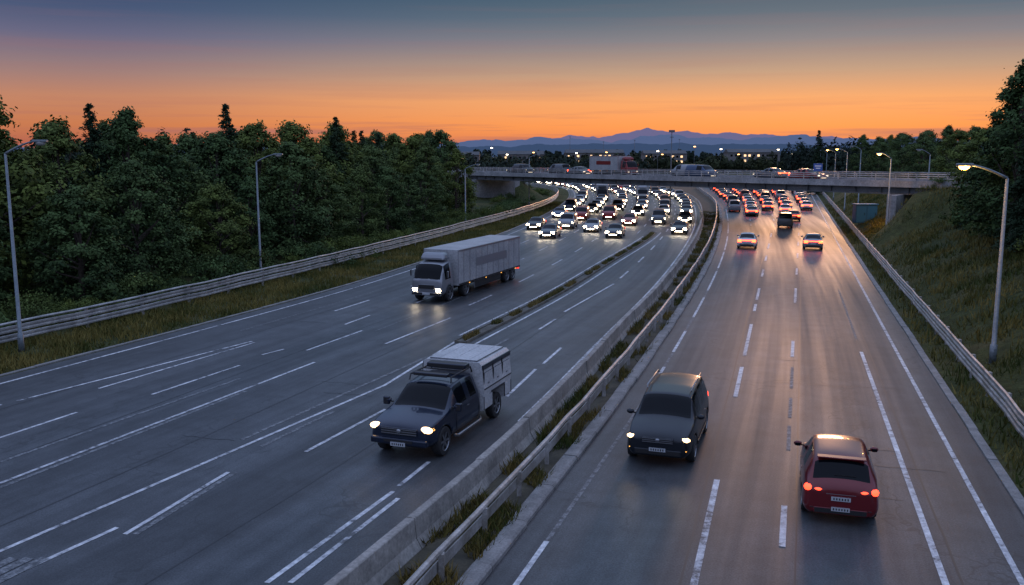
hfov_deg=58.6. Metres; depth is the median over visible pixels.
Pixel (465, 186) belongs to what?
street lamp
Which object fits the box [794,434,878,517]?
hatchback car
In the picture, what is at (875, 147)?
deciduous tree
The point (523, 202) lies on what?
bush
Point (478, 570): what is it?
kerb
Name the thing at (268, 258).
bush
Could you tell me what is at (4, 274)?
deciduous tree
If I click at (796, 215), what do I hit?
car
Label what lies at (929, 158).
street lamp
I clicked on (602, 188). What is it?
box truck
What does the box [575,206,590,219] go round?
van
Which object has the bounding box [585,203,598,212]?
car
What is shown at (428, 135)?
deciduous tree
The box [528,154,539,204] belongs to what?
street lamp
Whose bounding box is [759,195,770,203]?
car
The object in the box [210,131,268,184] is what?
deciduous tree
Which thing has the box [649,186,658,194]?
van
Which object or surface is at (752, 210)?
car
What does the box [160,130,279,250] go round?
deciduous tree
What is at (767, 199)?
car
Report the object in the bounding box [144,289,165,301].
bush
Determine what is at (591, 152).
distant building
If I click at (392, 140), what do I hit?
deciduous tree
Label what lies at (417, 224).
bush
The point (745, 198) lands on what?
car
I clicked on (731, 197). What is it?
van
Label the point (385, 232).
bush
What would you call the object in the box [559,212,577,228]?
van
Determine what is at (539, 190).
bush
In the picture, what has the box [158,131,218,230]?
deciduous tree
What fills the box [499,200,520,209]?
bush
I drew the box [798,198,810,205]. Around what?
car
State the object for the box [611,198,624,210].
van
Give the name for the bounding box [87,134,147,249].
deciduous tree
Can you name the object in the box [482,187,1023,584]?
carriageway
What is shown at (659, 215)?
van
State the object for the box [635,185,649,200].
box truck
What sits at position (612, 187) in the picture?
van
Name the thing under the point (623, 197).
car
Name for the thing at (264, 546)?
carriageway
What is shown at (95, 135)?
conifer tree
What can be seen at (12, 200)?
deciduous tree
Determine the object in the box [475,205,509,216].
bush
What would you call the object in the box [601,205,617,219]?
van
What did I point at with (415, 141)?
deciduous tree
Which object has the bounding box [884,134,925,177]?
deciduous tree
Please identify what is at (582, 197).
car
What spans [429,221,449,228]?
bush
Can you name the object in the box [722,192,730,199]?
car
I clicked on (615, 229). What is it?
car
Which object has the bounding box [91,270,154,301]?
bush
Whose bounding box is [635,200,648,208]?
car
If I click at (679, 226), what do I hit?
car
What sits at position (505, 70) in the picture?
sky
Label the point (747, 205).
car
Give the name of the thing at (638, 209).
car
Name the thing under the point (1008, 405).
guardrail
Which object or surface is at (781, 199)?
car
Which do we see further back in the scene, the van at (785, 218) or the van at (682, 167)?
the van at (682, 167)
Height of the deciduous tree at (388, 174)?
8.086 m
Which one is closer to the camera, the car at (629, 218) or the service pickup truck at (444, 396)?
the service pickup truck at (444, 396)
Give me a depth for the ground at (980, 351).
53.82 m
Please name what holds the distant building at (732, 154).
on the ground at (980, 351)
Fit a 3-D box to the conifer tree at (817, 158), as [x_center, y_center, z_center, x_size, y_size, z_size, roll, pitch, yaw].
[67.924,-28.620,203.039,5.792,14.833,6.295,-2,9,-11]
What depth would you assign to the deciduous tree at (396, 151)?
129.09 m
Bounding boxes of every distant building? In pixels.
[461,152,479,161]
[497,151,544,162]
[564,149,623,160]
[640,150,687,163]
[723,149,780,163]
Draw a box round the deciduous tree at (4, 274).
[0,218,25,310]
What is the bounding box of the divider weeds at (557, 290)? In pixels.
[461,232,654,340]
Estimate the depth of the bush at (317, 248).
73.31 m
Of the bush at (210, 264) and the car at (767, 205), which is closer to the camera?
the bush at (210, 264)
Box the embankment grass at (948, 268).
[824,175,1023,491]
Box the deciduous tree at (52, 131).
[2,114,139,286]
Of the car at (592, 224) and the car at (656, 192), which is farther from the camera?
the car at (656, 192)
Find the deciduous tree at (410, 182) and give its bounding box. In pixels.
[391,174,428,232]
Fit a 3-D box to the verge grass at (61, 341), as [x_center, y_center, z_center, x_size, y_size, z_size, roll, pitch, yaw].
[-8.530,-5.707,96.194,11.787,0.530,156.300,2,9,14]
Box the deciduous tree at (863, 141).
[847,134,873,176]
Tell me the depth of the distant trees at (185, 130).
202.28 m
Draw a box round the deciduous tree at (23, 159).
[0,95,76,303]
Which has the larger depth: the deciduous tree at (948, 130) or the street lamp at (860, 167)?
the deciduous tree at (948, 130)
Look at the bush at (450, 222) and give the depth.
107.56 m
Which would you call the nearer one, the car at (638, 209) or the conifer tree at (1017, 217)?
the conifer tree at (1017, 217)
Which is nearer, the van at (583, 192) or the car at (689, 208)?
the car at (689, 208)
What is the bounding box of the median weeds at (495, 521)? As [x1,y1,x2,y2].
[394,210,720,584]
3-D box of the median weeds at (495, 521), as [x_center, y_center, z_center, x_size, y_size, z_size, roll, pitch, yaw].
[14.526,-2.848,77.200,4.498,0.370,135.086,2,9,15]
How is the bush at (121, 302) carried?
on the ground at (980, 351)
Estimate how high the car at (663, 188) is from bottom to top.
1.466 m
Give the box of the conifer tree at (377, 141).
[369,134,391,214]
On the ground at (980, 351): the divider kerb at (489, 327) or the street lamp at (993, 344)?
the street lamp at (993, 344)
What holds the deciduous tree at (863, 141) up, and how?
on the ground at (980, 351)
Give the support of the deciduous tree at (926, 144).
on the ground at (980, 351)
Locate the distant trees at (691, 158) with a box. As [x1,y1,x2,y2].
[59,148,964,163]
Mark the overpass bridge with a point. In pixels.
(491, 183)
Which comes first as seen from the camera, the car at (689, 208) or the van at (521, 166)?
the car at (689, 208)
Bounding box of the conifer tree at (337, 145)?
[326,116,359,228]
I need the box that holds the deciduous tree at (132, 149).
[111,129,184,252]
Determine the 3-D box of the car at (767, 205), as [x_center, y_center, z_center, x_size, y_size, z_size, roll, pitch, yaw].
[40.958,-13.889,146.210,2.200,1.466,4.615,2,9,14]
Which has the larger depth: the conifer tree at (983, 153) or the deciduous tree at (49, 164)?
the deciduous tree at (49, 164)
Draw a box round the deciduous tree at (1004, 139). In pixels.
[948,59,1023,242]
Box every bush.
[0,288,63,323]
[0,312,23,335]
[24,298,97,325]
[56,295,114,317]
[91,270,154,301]
[95,292,129,305]
[107,296,146,311]
[134,276,184,292]
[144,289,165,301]
[153,276,199,295]
[156,267,194,290]
[182,251,266,285]
[189,275,217,285]
[197,278,232,290]
[210,251,256,277]
[230,265,260,277]
[243,261,277,273]
[257,247,288,265]
[268,260,286,273]
[278,239,357,265]
[283,253,317,267]
[289,244,312,256]
[314,235,380,258]
[326,233,375,256]
[337,234,366,249]
[359,238,380,251]
[373,229,403,245]
[377,227,400,240]
[396,229,414,240]
[410,221,428,231]
[415,222,446,234]
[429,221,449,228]
[434,208,479,224]
[442,217,462,229]
[451,215,467,219]
[464,212,480,221]
[466,207,481,215]
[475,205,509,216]
[485,201,515,217]
[488,196,505,203]
[498,192,520,200]
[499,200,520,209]
[504,202,518,207]
[513,197,531,206]
[533,187,552,195]
[928,177,950,186]
[938,210,969,225]
[949,195,997,216]
[962,221,999,237]
[1009,235,1023,250]
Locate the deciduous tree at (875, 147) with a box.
[857,136,894,177]
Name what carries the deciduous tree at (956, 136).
on the ground at (980, 351)
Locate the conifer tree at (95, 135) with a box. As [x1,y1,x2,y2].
[72,103,132,269]
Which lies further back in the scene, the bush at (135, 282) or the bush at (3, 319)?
the bush at (135, 282)
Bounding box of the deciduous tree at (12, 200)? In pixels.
[0,163,35,255]
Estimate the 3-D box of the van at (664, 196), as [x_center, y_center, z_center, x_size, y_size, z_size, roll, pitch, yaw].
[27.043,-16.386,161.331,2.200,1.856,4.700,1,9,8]
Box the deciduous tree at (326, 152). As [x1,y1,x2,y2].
[304,144,360,232]
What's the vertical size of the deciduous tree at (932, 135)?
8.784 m
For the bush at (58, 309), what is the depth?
48.34 m
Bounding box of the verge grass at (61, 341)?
[0,200,562,373]
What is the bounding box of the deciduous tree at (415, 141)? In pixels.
[389,133,453,215]
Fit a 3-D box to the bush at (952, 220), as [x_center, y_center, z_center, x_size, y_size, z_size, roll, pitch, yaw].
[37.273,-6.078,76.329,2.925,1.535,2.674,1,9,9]
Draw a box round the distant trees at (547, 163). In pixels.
[386,153,652,172]
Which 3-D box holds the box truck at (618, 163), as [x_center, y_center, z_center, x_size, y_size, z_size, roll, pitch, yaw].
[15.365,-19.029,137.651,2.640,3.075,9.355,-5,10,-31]
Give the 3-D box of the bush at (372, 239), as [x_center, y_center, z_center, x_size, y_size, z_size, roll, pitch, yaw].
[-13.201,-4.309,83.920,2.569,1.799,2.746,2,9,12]
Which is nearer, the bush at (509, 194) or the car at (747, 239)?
the car at (747, 239)
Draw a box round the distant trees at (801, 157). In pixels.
[780,136,888,176]
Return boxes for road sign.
[813,163,822,178]
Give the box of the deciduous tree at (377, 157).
[349,143,410,223]
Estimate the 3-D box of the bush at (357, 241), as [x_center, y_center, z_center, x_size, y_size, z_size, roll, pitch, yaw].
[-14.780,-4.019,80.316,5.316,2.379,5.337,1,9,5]
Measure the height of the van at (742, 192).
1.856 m
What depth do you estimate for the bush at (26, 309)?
47.69 m
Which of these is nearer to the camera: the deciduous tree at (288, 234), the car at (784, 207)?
the deciduous tree at (288, 234)
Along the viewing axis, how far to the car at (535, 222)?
108.86 m
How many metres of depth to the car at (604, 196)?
170.86 m
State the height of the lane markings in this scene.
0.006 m
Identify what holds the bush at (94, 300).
on the ground at (980, 351)
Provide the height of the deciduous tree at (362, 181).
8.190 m
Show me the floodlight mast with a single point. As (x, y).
(671, 131)
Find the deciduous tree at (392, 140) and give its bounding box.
[381,133,407,166]
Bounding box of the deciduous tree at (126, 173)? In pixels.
[75,157,205,294]
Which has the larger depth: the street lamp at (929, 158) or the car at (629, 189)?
the car at (629, 189)
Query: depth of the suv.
27.35 m
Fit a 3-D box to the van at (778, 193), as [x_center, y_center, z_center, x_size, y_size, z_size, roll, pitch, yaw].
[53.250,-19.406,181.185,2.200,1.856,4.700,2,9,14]
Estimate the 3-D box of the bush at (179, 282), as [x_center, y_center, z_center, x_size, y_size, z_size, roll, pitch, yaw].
[-21.210,-0.348,58.430,3.247,1.448,3.235,3,9,19]
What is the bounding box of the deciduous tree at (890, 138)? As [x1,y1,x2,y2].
[879,134,896,170]
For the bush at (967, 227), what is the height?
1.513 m
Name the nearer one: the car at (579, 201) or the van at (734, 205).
the van at (734, 205)
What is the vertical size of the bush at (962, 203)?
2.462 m
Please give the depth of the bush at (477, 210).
123.52 m
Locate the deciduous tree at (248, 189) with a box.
[216,176,282,266]
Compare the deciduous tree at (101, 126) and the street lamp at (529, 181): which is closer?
the deciduous tree at (101, 126)
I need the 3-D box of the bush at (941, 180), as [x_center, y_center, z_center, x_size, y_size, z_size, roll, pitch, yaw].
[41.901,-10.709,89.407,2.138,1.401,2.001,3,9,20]
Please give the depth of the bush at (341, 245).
78.12 m
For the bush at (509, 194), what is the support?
on the ground at (980, 351)
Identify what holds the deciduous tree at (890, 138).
on the ground at (980, 351)
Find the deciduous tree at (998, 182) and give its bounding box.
[965,94,1023,231]
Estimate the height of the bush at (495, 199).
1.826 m
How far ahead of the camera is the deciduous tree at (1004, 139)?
59.16 m
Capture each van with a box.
[512,164,533,172]
[548,164,569,173]
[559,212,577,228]
[564,198,577,210]
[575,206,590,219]
[577,190,586,199]
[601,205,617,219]
[609,184,617,192]
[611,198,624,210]
[637,195,648,202]
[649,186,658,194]
[650,209,666,223]
[658,199,671,204]
[659,194,669,199]
[670,164,694,175]
[674,189,683,198]
[684,164,717,176]
[726,195,738,205]
[727,200,741,211]
[739,190,749,199]
[759,192,770,198]
[775,190,785,199]
[777,212,794,227]
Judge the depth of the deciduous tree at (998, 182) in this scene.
61.77 m
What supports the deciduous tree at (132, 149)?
on the ground at (980, 351)
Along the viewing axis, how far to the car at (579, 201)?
156.16 m
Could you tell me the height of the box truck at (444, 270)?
3.075 m
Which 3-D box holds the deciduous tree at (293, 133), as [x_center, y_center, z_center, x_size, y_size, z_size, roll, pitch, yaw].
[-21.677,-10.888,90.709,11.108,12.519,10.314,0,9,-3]
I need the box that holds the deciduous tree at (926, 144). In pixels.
[899,131,944,177]
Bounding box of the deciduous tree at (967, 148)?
[944,125,1010,217]
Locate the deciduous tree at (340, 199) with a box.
[295,168,359,249]
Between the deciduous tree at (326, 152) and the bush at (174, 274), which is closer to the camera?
the bush at (174, 274)
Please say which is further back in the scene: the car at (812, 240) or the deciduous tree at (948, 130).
the deciduous tree at (948, 130)
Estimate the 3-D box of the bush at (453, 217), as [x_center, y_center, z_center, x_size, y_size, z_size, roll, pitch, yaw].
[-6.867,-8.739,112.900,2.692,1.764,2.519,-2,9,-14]
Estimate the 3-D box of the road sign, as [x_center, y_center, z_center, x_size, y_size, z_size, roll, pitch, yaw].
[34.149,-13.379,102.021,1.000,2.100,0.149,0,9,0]
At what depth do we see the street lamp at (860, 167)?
129.64 m
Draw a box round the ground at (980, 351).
[0,157,1023,496]
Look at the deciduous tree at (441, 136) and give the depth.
128.34 m
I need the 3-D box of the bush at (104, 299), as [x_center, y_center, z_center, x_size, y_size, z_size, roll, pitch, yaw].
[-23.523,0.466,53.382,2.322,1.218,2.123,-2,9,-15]
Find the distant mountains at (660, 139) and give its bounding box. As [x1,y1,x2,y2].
[17,134,968,149]
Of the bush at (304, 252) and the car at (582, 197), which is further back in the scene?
the car at (582, 197)
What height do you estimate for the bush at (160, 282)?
1.578 m
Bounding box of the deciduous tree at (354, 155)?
[339,133,358,175]
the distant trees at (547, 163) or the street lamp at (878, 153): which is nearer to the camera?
the street lamp at (878, 153)
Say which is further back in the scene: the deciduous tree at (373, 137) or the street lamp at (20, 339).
the deciduous tree at (373, 137)
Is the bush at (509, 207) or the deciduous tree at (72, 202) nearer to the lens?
the deciduous tree at (72, 202)
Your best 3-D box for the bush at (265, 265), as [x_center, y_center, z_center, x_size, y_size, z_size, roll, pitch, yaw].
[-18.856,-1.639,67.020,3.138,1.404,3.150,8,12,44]
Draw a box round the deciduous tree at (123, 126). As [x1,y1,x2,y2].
[68,106,196,262]
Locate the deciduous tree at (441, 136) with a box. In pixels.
[428,129,469,213]
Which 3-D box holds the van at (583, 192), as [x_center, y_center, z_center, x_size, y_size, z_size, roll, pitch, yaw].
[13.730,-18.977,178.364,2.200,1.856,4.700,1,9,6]
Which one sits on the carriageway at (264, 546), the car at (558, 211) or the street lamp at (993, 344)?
the car at (558, 211)
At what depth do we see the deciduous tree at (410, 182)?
101.43 m
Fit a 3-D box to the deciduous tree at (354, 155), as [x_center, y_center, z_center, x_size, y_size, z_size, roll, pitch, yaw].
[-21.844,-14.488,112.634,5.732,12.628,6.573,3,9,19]
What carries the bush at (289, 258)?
on the ground at (980, 351)
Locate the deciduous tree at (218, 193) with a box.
[177,180,270,279]
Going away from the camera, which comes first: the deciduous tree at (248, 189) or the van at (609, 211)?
the deciduous tree at (248, 189)
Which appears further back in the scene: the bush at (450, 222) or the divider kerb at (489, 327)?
the bush at (450, 222)
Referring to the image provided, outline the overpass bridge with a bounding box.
[448,167,968,224]
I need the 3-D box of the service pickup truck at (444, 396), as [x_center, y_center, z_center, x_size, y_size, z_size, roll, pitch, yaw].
[-2.204,3.416,29.815,2.671,2.262,6.689,3,9,20]
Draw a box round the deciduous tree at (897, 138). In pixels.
[882,132,912,175]
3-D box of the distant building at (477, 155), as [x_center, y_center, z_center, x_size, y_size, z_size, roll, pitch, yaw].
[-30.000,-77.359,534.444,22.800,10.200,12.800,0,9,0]
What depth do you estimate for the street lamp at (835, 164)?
173.11 m
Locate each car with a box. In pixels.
[526,217,545,229]
[539,223,560,237]
[552,207,566,217]
[568,166,591,173]
[573,198,581,205]
[574,195,584,203]
[583,183,590,187]
[583,218,601,231]
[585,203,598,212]
[589,200,602,208]
[593,197,604,205]
[596,194,606,201]
[605,223,624,237]
[618,195,626,203]
[621,185,628,190]
[621,213,637,225]
[627,187,634,192]
[631,205,645,215]
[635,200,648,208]
[654,190,664,197]
[656,204,670,214]
[659,186,667,192]
[670,220,688,234]
[677,211,692,222]
[678,196,690,203]
[679,205,693,213]
[680,201,693,206]
[718,190,726,197]
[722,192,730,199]
[737,232,759,248]
[742,196,752,203]
[744,201,756,208]
[744,204,758,212]
[745,206,759,215]
[753,168,786,177]
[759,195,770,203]
[761,198,772,203]
[761,201,774,210]
[777,197,789,205]
[778,204,792,212]
[779,200,792,208]
[788,168,827,178]
[788,210,801,220]
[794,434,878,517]
[795,195,806,202]
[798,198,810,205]
[800,201,812,209]
[801,233,824,249]
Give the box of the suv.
[627,369,708,461]
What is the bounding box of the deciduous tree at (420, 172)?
[405,164,450,224]
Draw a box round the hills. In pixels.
[13,142,943,156]
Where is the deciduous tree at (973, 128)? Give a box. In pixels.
[947,126,985,170]
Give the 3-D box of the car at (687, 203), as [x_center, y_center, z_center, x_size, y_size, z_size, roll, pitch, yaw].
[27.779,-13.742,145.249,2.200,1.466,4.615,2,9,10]
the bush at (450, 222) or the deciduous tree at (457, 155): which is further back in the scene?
the deciduous tree at (457, 155)
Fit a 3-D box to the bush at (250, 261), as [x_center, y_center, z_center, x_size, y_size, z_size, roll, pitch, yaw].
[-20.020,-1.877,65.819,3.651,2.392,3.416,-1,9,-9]
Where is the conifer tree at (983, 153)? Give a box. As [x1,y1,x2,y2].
[956,118,1005,230]
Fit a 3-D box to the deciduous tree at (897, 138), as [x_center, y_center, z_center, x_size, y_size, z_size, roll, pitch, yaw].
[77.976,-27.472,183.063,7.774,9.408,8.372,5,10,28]
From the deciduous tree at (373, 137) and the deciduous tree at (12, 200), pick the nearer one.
the deciduous tree at (12, 200)
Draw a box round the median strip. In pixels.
[383,186,718,584]
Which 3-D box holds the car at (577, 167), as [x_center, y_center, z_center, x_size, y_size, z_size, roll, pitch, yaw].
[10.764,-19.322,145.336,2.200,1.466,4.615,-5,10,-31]
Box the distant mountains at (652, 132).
[552,128,839,142]
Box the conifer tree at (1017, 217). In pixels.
[985,128,1023,251]
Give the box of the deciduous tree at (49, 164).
[36,142,73,246]
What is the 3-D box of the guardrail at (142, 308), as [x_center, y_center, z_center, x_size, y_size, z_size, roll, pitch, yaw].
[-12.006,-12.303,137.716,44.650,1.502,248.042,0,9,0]
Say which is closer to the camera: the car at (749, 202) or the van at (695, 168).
the van at (695, 168)
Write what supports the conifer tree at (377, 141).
on the ground at (980, 351)
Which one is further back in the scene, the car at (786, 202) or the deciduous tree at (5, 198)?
the car at (786, 202)
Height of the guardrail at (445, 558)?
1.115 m
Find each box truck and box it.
[410,235,519,300]
[589,156,637,174]
[595,184,608,200]
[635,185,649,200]
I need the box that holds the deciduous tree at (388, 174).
[359,165,413,232]
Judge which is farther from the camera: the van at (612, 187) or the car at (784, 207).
the van at (612, 187)
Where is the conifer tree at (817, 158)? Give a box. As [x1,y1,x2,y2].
[805,130,826,194]
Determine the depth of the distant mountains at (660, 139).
5432.32 m
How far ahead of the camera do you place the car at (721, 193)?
188.59 m
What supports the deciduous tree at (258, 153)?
on the ground at (980, 351)
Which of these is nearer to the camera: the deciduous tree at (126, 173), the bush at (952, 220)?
the deciduous tree at (126, 173)
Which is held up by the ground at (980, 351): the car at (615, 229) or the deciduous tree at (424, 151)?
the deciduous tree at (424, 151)
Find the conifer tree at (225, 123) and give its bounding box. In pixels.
[204,103,247,251]
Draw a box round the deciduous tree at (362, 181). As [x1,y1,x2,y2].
[334,165,391,239]
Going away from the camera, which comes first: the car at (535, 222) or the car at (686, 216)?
the car at (535, 222)
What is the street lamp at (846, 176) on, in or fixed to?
on the ground at (980, 351)
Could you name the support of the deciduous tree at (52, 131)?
on the ground at (980, 351)
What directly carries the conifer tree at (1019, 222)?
on the ground at (980, 351)
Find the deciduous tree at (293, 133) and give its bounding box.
[243,120,350,237]
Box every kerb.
[0,186,1023,584]
[454,232,655,342]
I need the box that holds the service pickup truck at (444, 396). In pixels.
[370,343,511,455]
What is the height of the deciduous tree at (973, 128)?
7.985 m
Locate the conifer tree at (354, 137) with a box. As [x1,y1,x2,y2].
[350,130,357,164]
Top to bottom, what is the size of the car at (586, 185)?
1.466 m
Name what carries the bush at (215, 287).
on the ground at (980, 351)
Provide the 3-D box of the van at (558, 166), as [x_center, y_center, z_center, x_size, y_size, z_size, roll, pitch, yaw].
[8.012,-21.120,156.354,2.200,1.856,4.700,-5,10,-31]
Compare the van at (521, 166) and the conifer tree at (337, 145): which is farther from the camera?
the van at (521, 166)
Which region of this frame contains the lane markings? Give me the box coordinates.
[0,184,1023,584]
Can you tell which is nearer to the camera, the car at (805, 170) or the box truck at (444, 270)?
the box truck at (444, 270)
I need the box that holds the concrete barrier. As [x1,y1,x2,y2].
[324,192,703,584]
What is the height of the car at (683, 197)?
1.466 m
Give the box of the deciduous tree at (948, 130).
[923,124,962,173]
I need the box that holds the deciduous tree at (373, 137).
[365,129,393,163]
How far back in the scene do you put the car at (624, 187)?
218.94 m
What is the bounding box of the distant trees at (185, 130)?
[1,126,190,187]
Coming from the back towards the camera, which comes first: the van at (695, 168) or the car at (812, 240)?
the van at (695, 168)
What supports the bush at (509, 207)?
on the ground at (980, 351)
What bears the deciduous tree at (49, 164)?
on the ground at (980, 351)
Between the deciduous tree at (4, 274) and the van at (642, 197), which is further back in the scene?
the van at (642, 197)
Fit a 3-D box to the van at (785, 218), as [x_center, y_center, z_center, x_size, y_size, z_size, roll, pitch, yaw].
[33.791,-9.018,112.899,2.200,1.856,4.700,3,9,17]
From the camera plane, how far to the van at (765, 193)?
171.57 m
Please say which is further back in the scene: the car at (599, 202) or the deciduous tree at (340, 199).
the car at (599, 202)
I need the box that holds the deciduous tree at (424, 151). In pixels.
[398,139,454,218]
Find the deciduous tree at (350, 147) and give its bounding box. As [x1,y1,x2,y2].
[306,120,370,228]
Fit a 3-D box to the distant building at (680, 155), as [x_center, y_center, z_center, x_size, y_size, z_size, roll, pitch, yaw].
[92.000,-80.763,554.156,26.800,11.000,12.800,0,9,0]
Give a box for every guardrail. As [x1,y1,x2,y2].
[0,182,558,343]
[403,187,716,584]
[821,192,1023,437]
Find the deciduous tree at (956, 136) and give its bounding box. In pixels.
[925,128,979,178]
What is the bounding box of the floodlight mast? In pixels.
[669,130,674,211]
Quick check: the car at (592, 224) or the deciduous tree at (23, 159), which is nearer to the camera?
the deciduous tree at (23, 159)
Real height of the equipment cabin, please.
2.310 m
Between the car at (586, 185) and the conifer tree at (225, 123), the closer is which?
the conifer tree at (225, 123)
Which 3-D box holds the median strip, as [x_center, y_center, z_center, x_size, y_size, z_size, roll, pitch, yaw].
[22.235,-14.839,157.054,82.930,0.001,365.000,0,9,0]
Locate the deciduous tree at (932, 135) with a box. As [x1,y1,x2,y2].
[907,129,948,171]
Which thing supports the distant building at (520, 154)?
on the ground at (980, 351)
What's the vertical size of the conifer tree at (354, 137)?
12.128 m
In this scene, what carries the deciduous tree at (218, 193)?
on the ground at (980, 351)
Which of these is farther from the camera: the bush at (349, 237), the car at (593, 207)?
the car at (593, 207)
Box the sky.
[0,0,1023,147]
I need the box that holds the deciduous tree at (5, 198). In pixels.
[0,150,32,267]
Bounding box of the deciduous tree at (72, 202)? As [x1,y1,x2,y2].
[20,184,133,308]
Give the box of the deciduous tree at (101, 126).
[84,119,132,180]
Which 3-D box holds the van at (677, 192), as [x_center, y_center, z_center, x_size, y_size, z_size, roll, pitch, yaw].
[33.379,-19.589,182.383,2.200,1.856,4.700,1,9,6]
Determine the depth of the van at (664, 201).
143.12 m
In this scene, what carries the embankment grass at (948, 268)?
on the ground at (980, 351)
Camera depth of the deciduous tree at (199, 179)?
69.62 m
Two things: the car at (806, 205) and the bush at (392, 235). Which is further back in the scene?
the car at (806, 205)
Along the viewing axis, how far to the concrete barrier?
24.68 m
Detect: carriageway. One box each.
[0,182,699,584]
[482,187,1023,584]
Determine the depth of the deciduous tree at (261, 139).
80.90 m
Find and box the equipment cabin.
[852,203,878,222]
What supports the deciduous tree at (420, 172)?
on the ground at (980, 351)
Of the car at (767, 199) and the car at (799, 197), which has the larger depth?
the car at (799, 197)
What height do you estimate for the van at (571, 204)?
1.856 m
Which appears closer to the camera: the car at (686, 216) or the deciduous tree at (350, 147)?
the deciduous tree at (350, 147)
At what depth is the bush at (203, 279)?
61.10 m
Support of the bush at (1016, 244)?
on the ground at (980, 351)
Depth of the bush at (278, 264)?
69.91 m
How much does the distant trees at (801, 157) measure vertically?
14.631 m
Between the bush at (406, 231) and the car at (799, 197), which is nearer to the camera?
the bush at (406, 231)
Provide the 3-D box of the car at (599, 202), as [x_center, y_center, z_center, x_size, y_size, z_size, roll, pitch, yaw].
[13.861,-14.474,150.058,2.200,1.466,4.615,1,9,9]
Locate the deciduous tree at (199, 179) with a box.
[113,132,214,261]
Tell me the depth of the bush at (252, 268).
64.89 m
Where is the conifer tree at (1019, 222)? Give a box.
[1011,203,1023,244]
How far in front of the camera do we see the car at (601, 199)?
159.08 m
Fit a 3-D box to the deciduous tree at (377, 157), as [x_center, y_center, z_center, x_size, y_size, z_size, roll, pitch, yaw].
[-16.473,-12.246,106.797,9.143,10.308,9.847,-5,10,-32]
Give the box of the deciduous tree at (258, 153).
[236,131,270,167]
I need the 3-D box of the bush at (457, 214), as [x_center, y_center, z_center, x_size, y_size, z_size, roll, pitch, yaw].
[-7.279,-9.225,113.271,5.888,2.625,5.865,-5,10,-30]
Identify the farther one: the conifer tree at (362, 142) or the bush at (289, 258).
the conifer tree at (362, 142)
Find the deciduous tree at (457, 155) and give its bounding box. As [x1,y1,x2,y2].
[434,147,479,216]
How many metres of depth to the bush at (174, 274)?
59.59 m
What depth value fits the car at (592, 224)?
105.56 m
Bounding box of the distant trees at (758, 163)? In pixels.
[41,151,947,172]
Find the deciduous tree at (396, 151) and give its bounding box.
[384,147,407,183]
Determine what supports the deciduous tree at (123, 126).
on the ground at (980, 351)
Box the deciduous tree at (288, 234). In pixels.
[243,140,342,256]
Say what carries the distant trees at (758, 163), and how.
on the ground at (980, 351)
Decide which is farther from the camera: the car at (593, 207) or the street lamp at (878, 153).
the car at (593, 207)
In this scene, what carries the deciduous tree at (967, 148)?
on the ground at (980, 351)
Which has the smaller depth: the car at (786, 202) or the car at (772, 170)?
the car at (772, 170)
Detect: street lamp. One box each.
[4,140,47,351]
[256,153,282,271]
[465,164,479,222]
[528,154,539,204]
[826,149,835,199]
[835,148,847,211]
[850,146,861,202]
[876,152,891,224]
[916,149,930,177]
[956,163,1008,363]
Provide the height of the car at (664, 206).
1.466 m
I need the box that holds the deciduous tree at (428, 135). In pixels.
[421,129,452,188]
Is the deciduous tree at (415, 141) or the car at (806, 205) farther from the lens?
the car at (806, 205)
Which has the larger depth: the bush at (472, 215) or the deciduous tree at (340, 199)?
the bush at (472, 215)
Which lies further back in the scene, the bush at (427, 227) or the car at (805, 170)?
the car at (805, 170)
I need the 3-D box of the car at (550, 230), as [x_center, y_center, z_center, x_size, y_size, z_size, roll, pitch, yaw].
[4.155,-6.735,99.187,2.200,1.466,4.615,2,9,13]
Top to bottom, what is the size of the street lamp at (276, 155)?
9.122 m
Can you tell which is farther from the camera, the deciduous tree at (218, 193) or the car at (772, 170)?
the car at (772, 170)
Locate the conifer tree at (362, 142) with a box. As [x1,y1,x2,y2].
[354,130,367,215]
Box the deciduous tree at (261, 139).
[207,119,305,247]
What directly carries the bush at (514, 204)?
on the ground at (980, 351)
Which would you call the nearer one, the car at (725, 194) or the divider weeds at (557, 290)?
the divider weeds at (557, 290)
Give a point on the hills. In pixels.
(699, 149)

